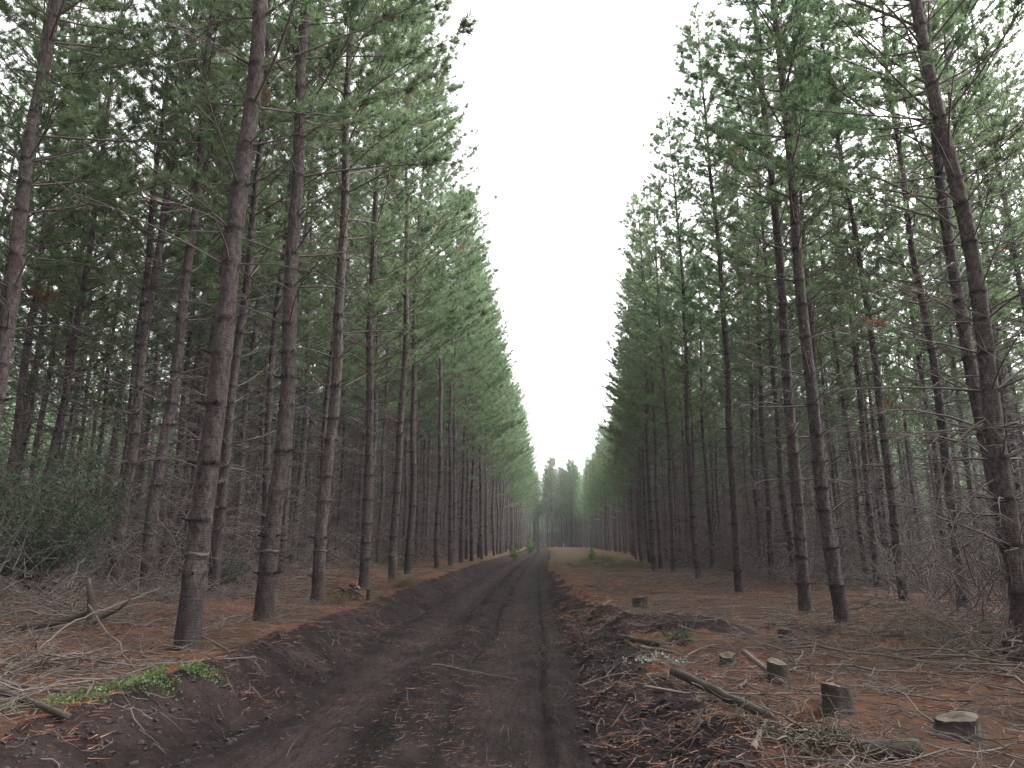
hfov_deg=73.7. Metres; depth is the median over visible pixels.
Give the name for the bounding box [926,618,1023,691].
fallen branch
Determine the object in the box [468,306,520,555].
pine tree
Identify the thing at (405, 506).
pine tree
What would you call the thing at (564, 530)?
pine tree
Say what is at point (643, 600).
tree stump
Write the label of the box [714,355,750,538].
pine tree
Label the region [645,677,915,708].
fallen branch
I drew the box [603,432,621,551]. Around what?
pine tree
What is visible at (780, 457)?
pine tree
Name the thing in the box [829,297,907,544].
pine tree
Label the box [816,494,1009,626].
dead brush
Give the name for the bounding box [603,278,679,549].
pine tree
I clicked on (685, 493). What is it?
pine tree
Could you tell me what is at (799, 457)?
pine tree
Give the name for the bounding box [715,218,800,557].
pine tree
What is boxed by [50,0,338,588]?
pine tree
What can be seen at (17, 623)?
fallen branch
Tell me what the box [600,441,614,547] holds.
pine tree
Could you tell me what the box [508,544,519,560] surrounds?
seedling
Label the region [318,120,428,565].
pine tree
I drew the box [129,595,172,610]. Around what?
fallen branch
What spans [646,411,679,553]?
pine tree
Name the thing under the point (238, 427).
pine tree
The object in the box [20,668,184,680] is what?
fallen branch
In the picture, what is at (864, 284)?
pine tree
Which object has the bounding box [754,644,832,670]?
fallen branch
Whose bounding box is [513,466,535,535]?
pine tree
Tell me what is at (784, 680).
fallen branch
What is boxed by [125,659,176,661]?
fallen branch
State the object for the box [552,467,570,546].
pine tree
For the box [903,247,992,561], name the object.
pine tree
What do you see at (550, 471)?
pine tree
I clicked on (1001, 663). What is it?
fallen branch
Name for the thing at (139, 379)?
pine tree
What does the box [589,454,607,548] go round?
pine tree
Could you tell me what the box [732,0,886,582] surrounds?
pine tree
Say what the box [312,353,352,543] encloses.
pine tree
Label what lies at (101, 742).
soil crumbs
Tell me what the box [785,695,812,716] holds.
fallen branch
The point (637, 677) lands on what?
fallen branch
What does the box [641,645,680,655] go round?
fallen branch
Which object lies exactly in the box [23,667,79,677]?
fallen branch
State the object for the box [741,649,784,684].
fallen branch
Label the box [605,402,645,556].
pine tree
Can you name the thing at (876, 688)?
fallen branch
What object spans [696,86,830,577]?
pine tree
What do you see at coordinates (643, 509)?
pine tree
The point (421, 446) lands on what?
pine tree
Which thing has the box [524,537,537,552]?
seedling
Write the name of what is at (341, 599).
grass tussock
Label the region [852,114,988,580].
pine tree
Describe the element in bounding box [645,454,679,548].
pine tree
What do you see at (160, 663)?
fallen branch
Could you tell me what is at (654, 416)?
pine tree
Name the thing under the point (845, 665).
fallen branch
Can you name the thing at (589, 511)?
pine tree
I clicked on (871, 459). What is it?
pine tree
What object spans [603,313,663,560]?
pine tree
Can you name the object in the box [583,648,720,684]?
fallen branch
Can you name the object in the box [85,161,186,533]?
pine tree
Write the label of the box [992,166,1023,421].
pine tree
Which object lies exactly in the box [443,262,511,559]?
pine tree
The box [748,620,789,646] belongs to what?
fallen branch
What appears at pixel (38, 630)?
fallen branch
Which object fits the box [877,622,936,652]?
fallen branch
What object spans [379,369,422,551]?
pine tree
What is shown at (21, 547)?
dead brush
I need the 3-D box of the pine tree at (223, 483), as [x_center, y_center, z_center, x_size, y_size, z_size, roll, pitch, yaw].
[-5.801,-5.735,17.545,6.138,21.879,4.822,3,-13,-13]
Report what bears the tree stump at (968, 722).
on the forest floor
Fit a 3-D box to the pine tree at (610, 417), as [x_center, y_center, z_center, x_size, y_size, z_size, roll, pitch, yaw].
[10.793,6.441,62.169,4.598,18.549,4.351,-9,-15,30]
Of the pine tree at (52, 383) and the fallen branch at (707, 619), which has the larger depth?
the pine tree at (52, 383)
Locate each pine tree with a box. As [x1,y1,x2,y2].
[0,0,148,526]
[0,0,151,522]
[0,0,155,516]
[0,0,191,564]
[0,0,234,442]
[0,1,40,272]
[0,22,156,554]
[0,60,168,539]
[0,118,114,525]
[0,133,113,519]
[19,165,158,520]
[29,0,260,581]
[33,163,151,520]
[45,144,160,563]
[47,0,429,650]
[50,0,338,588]
[57,0,284,584]
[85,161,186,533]
[94,0,336,579]
[104,189,202,558]
[109,44,278,566]
[110,2,278,570]
[119,53,277,565]
[119,228,203,544]
[132,0,410,593]
[140,36,310,536]
[142,118,259,535]
[149,0,480,623]
[165,252,258,531]
[180,153,281,543]
[182,162,280,552]
[182,272,272,546]
[188,78,328,568]
[190,0,376,567]
[204,238,279,536]
[212,154,313,559]
[214,301,265,547]
[230,14,387,573]
[235,241,304,533]
[235,298,276,545]
[241,154,327,539]
[243,0,471,604]
[246,98,365,565]
[268,233,329,551]
[273,0,479,589]
[273,276,335,548]
[274,52,402,561]
[276,210,349,552]
[292,184,366,543]
[296,223,389,560]
[296,257,365,535]
[297,159,388,561]
[304,315,359,538]
[310,141,424,569]
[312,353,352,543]
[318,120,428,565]
[323,247,424,546]
[329,0,499,582]
[332,288,388,551]
[334,207,410,557]
[334,306,385,547]
[335,330,380,550]
[337,194,436,563]
[340,397,383,540]
[354,305,405,531]
[356,65,491,573]
[364,238,449,556]
[373,250,434,533]
[375,291,436,547]
[375,381,409,540]
[375,386,429,542]
[377,204,462,562]
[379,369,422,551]
[384,247,468,558]
[390,253,460,556]
[394,149,505,568]
[401,361,461,548]
[403,264,461,555]
[409,186,504,565]
[409,395,448,541]
[410,365,445,531]
[417,185,507,563]
[419,347,476,553]
[422,347,459,531]
[423,359,470,553]
[431,431,470,549]
[433,336,490,555]
[434,234,511,562]
[437,247,522,560]
[437,427,484,552]
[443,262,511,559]
[452,432,491,549]
[456,283,519,557]
[456,289,517,558]
[458,436,495,547]
[462,439,492,547]
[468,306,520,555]
[470,314,528,555]
[471,329,502,547]
[473,323,519,554]
[478,360,528,553]
[483,458,519,541]
[484,371,524,552]
[484,486,496,545]
[489,340,526,553]
[489,362,532,552]
[494,417,520,552]
[502,387,528,551]
[502,393,531,550]
[503,390,536,537]
[503,394,532,550]
[505,382,536,551]
[507,415,533,549]
[509,403,539,542]
[513,430,537,540]
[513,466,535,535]
[515,432,536,547]
[516,405,537,549]
[518,410,538,549]
[520,417,539,548]
[520,445,537,547]
[521,475,536,547]
[523,477,535,539]
[524,501,535,546]
[528,474,541,547]
[531,472,541,546]
[536,469,554,546]
[539,454,564,547]
[542,474,559,545]
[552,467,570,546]
[553,466,573,546]
[559,459,581,546]
[565,464,582,546]
[567,476,582,543]
[580,462,598,548]
[580,464,598,548]
[581,469,588,547]
[582,455,592,546]
[584,479,594,544]
[585,447,607,549]
[586,421,613,550]
[586,453,599,548]
[587,457,599,548]
[588,428,614,550]
[589,443,615,549]
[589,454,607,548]
[590,458,599,548]
[591,438,612,549]
[597,415,628,551]
[599,253,684,564]
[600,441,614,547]
[601,280,675,562]
[601,349,651,558]
[601,418,619,551]
[602,313,674,560]
[602,421,637,554]
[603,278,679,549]
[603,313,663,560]
[603,401,628,553]
[603,418,630,550]
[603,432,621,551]
[603,441,627,545]
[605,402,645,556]
[607,417,627,552]
[608,360,650,556]
[612,187,681,571]
[615,354,661,559]
[617,427,630,553]
[621,222,682,568]
[623,176,707,572]
[624,429,653,557]
[634,108,736,579]
[643,296,707,561]
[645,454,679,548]
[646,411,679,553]
[649,221,729,549]
[649,349,687,558]
[649,359,687,558]
[649,389,680,544]
[651,258,735,561]
[652,284,716,562]
[652,339,696,556]
[654,224,733,568]
[664,0,798,592]
[664,169,790,560]
[675,315,736,549]
[676,370,710,542]
[677,385,701,549]
[679,367,724,539]
[680,0,922,627]
[682,0,886,615]
[684,305,748,553]
[687,325,738,556]
[696,55,852,580]
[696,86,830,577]
[696,350,745,557]
[696,424,727,551]
[699,150,830,574]
[704,281,774,559]
[708,391,739,530]
[712,340,769,534]
[712,362,765,554]
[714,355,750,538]
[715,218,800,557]
[717,407,750,520]
[720,304,784,540]
[721,268,792,545]
[731,185,837,556]
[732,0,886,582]
[734,203,836,569]
[742,255,826,555]
[746,109,913,577]
[749,347,800,541]
[753,44,924,586]
[753,367,790,524]
[763,0,1023,619]
[766,323,815,546]
[773,317,834,549]
[778,214,870,569]
[780,203,869,552]
[781,0,1023,640]
[789,0,961,600]
[791,275,862,549]
[793,274,853,541]
[803,175,924,574]
[806,0,1022,607]
[820,279,893,541]
[821,308,885,559]
[822,208,914,565]
[825,309,863,537]
[829,0,1023,587]
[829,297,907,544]
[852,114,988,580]
[862,230,962,560]
[863,0,1023,582]
[877,131,1019,570]
[879,201,974,561]
[887,0,1023,504]
[893,192,994,549]
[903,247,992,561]
[904,41,1023,548]
[924,192,1023,547]
[943,141,1023,486]
[979,53,1023,425]
[988,82,1023,359]
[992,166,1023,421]
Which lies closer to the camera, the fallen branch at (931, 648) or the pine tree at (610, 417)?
the fallen branch at (931, 648)
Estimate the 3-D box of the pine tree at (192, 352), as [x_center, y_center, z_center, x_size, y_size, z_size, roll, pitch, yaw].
[-12.832,-4.038,29.044,7.061,23.527,5.286,1,-13,-3]
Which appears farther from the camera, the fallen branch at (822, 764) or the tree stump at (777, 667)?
the tree stump at (777, 667)
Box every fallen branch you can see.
[0,590,112,625]
[0,612,129,627]
[0,613,70,637]
[0,618,85,641]
[0,620,85,642]
[0,661,85,692]
[0,664,148,710]
[0,665,71,702]
[0,666,36,694]
[0,667,149,700]
[0,685,133,699]
[3,618,107,634]
[4,610,123,619]
[5,615,58,638]
[8,609,101,680]
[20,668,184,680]
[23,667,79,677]
[28,634,95,650]
[29,639,131,665]
[51,588,160,629]
[59,639,132,662]
[61,618,171,658]
[62,649,152,670]
[66,619,174,663]
[73,630,155,653]
[87,604,168,674]
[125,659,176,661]
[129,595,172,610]
[131,632,211,655]
[133,606,247,650]
[135,614,205,633]
[140,652,230,673]
[140,656,255,665]
[165,616,251,645]
[168,632,241,643]
[170,615,222,626]
[202,605,250,626]
[202,613,257,628]
[205,601,308,622]
[219,601,298,618]
[250,614,332,622]
[281,582,345,591]
[286,591,343,613]
[432,654,516,679]
[571,608,587,612]
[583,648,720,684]
[588,598,656,607]
[590,715,711,748]
[603,669,708,685]
[607,641,659,673]
[627,586,672,599]
[633,664,715,704]
[638,615,759,627]
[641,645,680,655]
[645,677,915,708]
[662,635,747,645]
[664,729,703,754]
[678,625,851,649]
[686,620,785,655]
[686,626,855,647]
[689,672,707,678]
[691,688,786,700]
[703,732,811,767]
[707,641,792,656]
[712,671,769,687]
[714,744,908,767]
[739,670,800,687]
[739,681,905,728]
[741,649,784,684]
[742,624,800,628]
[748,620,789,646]
[749,619,849,661]
[749,648,796,672]
[749,719,767,752]
[750,628,985,674]
[752,665,972,701]
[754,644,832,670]
[755,660,962,677]
[756,672,892,701]
[756,751,856,767]
[764,643,1012,674]
[773,607,911,635]
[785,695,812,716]
[786,666,868,689]
[790,615,1023,668]
[790,634,946,655]
[795,714,855,730]
[800,735,958,767]
[804,665,996,743]
[817,667,875,674]
[821,724,1023,767]
[832,654,872,674]
[840,657,942,685]
[841,684,883,687]
[847,618,991,649]
[869,706,987,749]
[870,685,1018,713]
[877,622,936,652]
[895,643,1023,661]
[898,642,1023,678]
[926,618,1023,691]
[926,656,1023,669]
[931,627,1003,646]
[932,655,1023,677]
[951,653,1020,665]
[984,685,1023,693]
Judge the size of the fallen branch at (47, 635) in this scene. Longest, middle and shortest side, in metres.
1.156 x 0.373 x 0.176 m
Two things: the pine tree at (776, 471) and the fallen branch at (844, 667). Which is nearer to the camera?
the fallen branch at (844, 667)
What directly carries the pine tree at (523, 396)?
on the forest floor
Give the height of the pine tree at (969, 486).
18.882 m
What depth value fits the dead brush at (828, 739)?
4.48 m
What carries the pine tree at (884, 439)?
on the forest floor
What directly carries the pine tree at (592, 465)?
on the forest floor
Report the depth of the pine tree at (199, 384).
31.41 m
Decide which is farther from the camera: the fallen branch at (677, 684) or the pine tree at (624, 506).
the pine tree at (624, 506)
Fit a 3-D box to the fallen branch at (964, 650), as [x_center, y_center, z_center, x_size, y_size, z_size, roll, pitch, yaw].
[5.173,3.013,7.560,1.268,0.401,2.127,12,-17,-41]
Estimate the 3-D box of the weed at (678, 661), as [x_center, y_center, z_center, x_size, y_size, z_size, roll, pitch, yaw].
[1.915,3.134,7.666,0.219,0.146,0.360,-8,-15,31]
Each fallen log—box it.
[0,686,71,718]
[617,634,661,646]
[669,667,775,719]
[856,738,923,760]
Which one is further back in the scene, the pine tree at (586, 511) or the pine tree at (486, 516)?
the pine tree at (586, 511)
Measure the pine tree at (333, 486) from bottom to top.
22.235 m
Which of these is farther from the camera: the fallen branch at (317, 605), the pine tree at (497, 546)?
the pine tree at (497, 546)
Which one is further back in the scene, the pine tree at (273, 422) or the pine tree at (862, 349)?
the pine tree at (273, 422)
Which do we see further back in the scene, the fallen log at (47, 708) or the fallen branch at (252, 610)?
the fallen branch at (252, 610)
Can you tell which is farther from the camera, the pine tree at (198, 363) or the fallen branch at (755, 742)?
the pine tree at (198, 363)
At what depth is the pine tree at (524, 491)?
92.40 m
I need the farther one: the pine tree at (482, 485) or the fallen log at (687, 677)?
the pine tree at (482, 485)
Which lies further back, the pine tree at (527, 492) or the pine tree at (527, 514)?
the pine tree at (527, 514)
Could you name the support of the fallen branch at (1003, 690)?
on the forest floor
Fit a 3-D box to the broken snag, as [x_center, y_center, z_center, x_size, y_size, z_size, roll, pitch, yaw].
[-5.603,2.848,8.765,1.362,0.710,0.126,2,-13,-8]
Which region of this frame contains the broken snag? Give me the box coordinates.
[14,577,130,632]
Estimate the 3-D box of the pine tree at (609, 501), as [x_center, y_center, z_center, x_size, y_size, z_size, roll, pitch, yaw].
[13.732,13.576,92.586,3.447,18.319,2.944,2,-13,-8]
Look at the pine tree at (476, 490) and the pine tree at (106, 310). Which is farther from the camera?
the pine tree at (476, 490)
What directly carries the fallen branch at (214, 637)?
on the forest floor
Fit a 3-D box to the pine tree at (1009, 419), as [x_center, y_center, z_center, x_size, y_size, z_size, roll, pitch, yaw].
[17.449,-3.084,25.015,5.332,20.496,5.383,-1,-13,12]
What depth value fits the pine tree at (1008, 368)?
27.84 m
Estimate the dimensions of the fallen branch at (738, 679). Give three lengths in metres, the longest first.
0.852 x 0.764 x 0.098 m
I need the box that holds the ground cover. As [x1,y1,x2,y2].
[0,661,243,714]
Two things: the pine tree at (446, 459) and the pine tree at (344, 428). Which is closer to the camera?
the pine tree at (344, 428)
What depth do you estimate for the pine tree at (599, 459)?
102.27 m
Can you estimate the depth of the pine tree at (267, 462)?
20.10 m
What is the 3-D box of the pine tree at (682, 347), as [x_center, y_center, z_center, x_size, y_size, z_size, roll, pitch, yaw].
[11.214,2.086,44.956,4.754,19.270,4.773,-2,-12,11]
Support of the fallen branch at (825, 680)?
on the forest floor
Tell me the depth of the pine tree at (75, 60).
17.61 m
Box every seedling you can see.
[397,555,404,568]
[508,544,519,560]
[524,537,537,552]
[587,546,597,559]
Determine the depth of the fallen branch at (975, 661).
7.16 m
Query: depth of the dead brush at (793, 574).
19.25 m
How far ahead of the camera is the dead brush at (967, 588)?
9.88 m
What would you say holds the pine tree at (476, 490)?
on the forest floor
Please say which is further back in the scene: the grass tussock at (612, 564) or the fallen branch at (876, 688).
the grass tussock at (612, 564)
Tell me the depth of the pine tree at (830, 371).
42.16 m
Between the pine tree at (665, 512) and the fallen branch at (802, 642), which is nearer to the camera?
the fallen branch at (802, 642)
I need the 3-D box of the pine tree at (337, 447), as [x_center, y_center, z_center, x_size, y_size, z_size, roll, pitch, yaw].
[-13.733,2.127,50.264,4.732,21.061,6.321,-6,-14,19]
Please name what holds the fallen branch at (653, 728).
on the forest floor
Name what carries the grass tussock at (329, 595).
on the forest floor
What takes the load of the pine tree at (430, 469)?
on the forest floor
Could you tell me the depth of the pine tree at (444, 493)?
70.90 m
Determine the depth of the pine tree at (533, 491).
112.56 m
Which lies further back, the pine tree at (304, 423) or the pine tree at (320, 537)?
the pine tree at (304, 423)
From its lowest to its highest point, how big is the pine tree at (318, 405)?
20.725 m
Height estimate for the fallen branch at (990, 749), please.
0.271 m
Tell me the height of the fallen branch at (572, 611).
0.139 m
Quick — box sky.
[0,0,1023,540]
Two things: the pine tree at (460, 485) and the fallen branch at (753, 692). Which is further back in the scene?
the pine tree at (460, 485)
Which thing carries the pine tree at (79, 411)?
on the forest floor
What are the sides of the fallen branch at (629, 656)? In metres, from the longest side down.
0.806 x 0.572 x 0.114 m
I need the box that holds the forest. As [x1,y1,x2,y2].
[0,72,1023,558]
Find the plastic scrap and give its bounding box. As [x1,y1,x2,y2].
[348,581,359,588]
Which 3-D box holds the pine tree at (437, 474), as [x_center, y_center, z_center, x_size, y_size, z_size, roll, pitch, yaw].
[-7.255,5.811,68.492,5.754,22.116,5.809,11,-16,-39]
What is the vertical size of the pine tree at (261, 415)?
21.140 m
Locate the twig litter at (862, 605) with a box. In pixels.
[0,558,1023,767]
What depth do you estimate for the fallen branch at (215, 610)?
10.24 m
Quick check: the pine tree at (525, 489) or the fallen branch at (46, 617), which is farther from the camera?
the pine tree at (525, 489)
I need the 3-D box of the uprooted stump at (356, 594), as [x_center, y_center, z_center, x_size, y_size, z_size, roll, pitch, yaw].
[-3.606,4.579,14.657,0.926,0.459,0.696,-8,-15,31]
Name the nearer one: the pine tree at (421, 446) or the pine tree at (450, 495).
the pine tree at (450, 495)
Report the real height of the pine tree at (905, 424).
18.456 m
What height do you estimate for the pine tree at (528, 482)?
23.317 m
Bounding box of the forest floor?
[0,543,1023,767]
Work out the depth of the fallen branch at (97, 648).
7.45 m
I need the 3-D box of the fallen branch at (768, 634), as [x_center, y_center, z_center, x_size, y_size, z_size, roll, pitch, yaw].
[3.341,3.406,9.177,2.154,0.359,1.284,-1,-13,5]
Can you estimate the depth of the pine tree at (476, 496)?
74.41 m
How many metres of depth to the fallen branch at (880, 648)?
8.31 m
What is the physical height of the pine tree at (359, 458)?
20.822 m
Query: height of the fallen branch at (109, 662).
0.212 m
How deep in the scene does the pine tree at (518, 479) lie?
74.36 m
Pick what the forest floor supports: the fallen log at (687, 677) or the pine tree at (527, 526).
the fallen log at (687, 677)
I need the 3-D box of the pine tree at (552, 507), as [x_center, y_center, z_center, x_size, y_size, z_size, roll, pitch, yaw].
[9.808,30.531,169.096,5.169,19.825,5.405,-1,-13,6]
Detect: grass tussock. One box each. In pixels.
[309,582,358,602]
[320,587,359,604]
[381,574,422,587]
[395,573,424,582]
[605,561,618,566]
[623,559,635,564]
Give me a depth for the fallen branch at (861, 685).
6.28 m
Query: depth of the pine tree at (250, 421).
36.71 m
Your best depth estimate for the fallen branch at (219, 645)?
8.09 m
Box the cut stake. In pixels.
[366,589,370,600]
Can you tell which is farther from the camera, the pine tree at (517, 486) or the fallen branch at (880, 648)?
the pine tree at (517, 486)
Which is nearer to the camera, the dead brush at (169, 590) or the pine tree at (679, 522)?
the dead brush at (169, 590)
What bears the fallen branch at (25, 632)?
on the forest floor
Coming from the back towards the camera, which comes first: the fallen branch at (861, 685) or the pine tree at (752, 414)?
the pine tree at (752, 414)
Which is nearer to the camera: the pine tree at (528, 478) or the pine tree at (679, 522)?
the pine tree at (679, 522)
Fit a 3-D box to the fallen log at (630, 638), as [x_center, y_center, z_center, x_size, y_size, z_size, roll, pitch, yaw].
[1.651,3.353,8.922,0.085,0.124,1.160,4,-14,-16]
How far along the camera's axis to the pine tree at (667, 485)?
54.34 m
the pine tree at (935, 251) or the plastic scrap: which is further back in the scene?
the pine tree at (935, 251)
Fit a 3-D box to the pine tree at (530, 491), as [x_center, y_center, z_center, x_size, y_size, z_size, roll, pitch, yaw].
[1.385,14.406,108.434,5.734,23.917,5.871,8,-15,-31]
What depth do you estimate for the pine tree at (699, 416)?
38.70 m
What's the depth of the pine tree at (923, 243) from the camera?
21.64 m
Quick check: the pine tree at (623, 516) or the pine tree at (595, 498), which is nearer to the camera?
the pine tree at (623, 516)
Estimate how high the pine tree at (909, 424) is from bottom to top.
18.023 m
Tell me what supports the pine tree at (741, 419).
on the forest floor
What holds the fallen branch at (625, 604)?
on the forest floor
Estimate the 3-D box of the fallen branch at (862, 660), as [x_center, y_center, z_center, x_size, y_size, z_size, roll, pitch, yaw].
[3.953,3.084,7.443,2.531,0.334,0.906,-10,-16,36]
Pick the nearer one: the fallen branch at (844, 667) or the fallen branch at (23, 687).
the fallen branch at (23, 687)
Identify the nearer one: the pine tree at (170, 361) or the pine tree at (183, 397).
the pine tree at (183, 397)
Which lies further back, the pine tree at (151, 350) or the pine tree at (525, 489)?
the pine tree at (525, 489)
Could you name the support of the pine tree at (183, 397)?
on the forest floor
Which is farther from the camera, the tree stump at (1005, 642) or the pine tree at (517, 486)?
the pine tree at (517, 486)
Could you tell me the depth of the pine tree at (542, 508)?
165.50 m
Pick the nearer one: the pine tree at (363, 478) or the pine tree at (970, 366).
the pine tree at (970, 366)
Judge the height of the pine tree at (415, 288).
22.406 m
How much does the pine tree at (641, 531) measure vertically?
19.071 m
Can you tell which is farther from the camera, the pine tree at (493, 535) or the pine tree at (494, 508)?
the pine tree at (494, 508)
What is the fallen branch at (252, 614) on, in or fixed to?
on the forest floor
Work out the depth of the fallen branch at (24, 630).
8.48 m
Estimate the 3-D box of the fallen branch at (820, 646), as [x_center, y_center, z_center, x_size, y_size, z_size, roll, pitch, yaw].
[3.679,2.979,7.693,0.582,0.370,2.669,11,-17,-40]
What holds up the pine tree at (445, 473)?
on the forest floor
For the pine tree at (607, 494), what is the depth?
85.96 m
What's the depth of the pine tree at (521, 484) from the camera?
82.75 m
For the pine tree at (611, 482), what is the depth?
70.81 m
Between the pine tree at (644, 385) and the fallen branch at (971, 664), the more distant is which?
the pine tree at (644, 385)
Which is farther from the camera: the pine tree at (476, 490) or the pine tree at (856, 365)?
the pine tree at (476, 490)
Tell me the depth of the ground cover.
5.84 m
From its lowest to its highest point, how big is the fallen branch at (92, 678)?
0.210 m
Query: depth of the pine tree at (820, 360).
31.32 m
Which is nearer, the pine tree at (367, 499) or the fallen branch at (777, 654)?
the fallen branch at (777, 654)
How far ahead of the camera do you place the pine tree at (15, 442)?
21.27 m
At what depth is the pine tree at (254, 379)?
30.60 m
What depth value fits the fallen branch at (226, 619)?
9.60 m
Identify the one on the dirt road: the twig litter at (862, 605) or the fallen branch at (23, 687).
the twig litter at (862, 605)
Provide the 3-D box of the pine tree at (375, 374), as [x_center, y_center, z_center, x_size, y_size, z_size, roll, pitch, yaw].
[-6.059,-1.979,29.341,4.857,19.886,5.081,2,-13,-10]
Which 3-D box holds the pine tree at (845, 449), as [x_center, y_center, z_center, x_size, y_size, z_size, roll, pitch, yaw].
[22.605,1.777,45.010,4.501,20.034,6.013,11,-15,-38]
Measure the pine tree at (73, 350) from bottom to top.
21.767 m
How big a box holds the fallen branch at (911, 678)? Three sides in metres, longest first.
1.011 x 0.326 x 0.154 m
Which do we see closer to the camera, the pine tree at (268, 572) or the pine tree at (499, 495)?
the pine tree at (268, 572)
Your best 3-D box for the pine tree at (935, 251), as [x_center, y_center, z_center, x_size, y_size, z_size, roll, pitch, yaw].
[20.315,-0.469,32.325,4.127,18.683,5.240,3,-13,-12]
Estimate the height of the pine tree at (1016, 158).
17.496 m
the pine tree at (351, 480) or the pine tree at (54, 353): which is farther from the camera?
the pine tree at (351, 480)
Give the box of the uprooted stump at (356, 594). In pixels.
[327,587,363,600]
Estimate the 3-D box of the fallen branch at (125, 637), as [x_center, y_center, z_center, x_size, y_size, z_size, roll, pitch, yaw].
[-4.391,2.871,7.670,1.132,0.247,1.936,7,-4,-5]
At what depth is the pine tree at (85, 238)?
18.06 m
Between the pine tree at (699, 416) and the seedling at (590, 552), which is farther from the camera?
the seedling at (590, 552)
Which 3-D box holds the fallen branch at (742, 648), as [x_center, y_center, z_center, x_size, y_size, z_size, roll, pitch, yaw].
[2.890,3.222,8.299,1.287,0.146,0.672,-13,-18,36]
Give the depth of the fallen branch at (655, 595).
16.11 m
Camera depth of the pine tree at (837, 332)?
41.69 m
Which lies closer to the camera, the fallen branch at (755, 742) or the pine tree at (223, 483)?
the fallen branch at (755, 742)
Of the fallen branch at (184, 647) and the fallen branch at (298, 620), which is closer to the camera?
the fallen branch at (184, 647)
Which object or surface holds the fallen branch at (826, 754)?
on the dead brush at (828, 739)
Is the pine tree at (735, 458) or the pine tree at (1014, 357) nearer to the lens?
the pine tree at (1014, 357)
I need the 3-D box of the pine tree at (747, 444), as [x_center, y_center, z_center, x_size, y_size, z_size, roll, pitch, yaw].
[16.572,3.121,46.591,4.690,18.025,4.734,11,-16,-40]
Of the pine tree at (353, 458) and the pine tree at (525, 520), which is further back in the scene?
the pine tree at (525, 520)
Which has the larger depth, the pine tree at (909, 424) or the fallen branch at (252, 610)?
the pine tree at (909, 424)
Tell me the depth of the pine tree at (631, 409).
39.13 m
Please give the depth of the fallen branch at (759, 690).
5.54 m
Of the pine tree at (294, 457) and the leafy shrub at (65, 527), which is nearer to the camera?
the leafy shrub at (65, 527)
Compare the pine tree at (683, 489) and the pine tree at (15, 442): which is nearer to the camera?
the pine tree at (15, 442)
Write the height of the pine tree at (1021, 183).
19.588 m
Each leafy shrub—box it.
[0,426,193,598]
[0,491,48,562]
[207,549,256,585]
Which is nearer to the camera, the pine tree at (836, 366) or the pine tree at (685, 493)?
the pine tree at (836, 366)
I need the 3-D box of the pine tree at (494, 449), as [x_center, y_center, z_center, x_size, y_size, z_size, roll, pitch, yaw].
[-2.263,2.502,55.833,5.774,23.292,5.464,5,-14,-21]
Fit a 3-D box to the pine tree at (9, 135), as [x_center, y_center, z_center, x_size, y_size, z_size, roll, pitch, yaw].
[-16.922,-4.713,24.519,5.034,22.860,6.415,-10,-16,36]
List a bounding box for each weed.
[622,650,674,663]
[661,625,696,645]
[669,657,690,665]
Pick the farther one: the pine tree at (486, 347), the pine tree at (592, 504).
the pine tree at (592, 504)
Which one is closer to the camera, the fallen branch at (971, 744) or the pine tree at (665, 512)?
the fallen branch at (971, 744)
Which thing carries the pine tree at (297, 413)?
on the forest floor
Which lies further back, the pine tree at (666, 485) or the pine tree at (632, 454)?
the pine tree at (666, 485)
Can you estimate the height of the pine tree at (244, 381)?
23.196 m
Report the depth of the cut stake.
14.64 m
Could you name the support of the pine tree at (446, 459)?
on the forest floor
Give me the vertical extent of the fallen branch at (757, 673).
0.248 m
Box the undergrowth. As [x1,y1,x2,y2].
[0,285,1023,618]
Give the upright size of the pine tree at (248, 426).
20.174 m
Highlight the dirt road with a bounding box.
[155,548,589,767]
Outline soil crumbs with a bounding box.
[0,578,816,767]
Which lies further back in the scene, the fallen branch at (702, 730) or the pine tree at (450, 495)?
the pine tree at (450, 495)
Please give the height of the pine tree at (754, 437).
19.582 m
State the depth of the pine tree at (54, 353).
25.69 m
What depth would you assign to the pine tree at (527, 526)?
168.09 m
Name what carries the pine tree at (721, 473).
on the forest floor
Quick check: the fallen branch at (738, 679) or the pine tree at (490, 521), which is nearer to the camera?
the fallen branch at (738, 679)
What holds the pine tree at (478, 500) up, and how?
on the forest floor
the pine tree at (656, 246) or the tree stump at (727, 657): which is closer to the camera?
the tree stump at (727, 657)
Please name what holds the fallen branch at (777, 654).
on the forest floor
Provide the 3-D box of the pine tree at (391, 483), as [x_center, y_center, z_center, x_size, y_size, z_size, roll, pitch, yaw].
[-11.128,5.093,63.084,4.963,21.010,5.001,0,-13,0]
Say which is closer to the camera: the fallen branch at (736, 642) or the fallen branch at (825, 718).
the fallen branch at (825, 718)
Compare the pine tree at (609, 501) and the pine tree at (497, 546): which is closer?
the pine tree at (497, 546)
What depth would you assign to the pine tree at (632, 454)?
44.70 m
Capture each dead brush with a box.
[0,473,141,596]
[0,496,167,610]
[0,574,178,629]
[0,607,149,680]
[99,560,255,602]
[633,559,774,590]
[693,680,918,767]
[698,545,887,588]
[799,453,1023,629]
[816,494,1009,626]
[872,587,1023,670]
[894,378,1023,627]
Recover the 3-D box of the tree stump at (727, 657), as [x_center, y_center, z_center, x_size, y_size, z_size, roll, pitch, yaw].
[2.408,3.110,7.597,0.250,0.246,0.261,7,-15,-27]
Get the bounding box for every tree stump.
[632,596,648,608]
[718,652,736,668]
[766,657,792,684]
[777,628,794,642]
[820,682,855,717]
[932,710,986,742]
[1002,640,1023,662]
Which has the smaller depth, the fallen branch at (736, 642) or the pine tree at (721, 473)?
the fallen branch at (736, 642)
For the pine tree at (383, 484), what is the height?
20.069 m

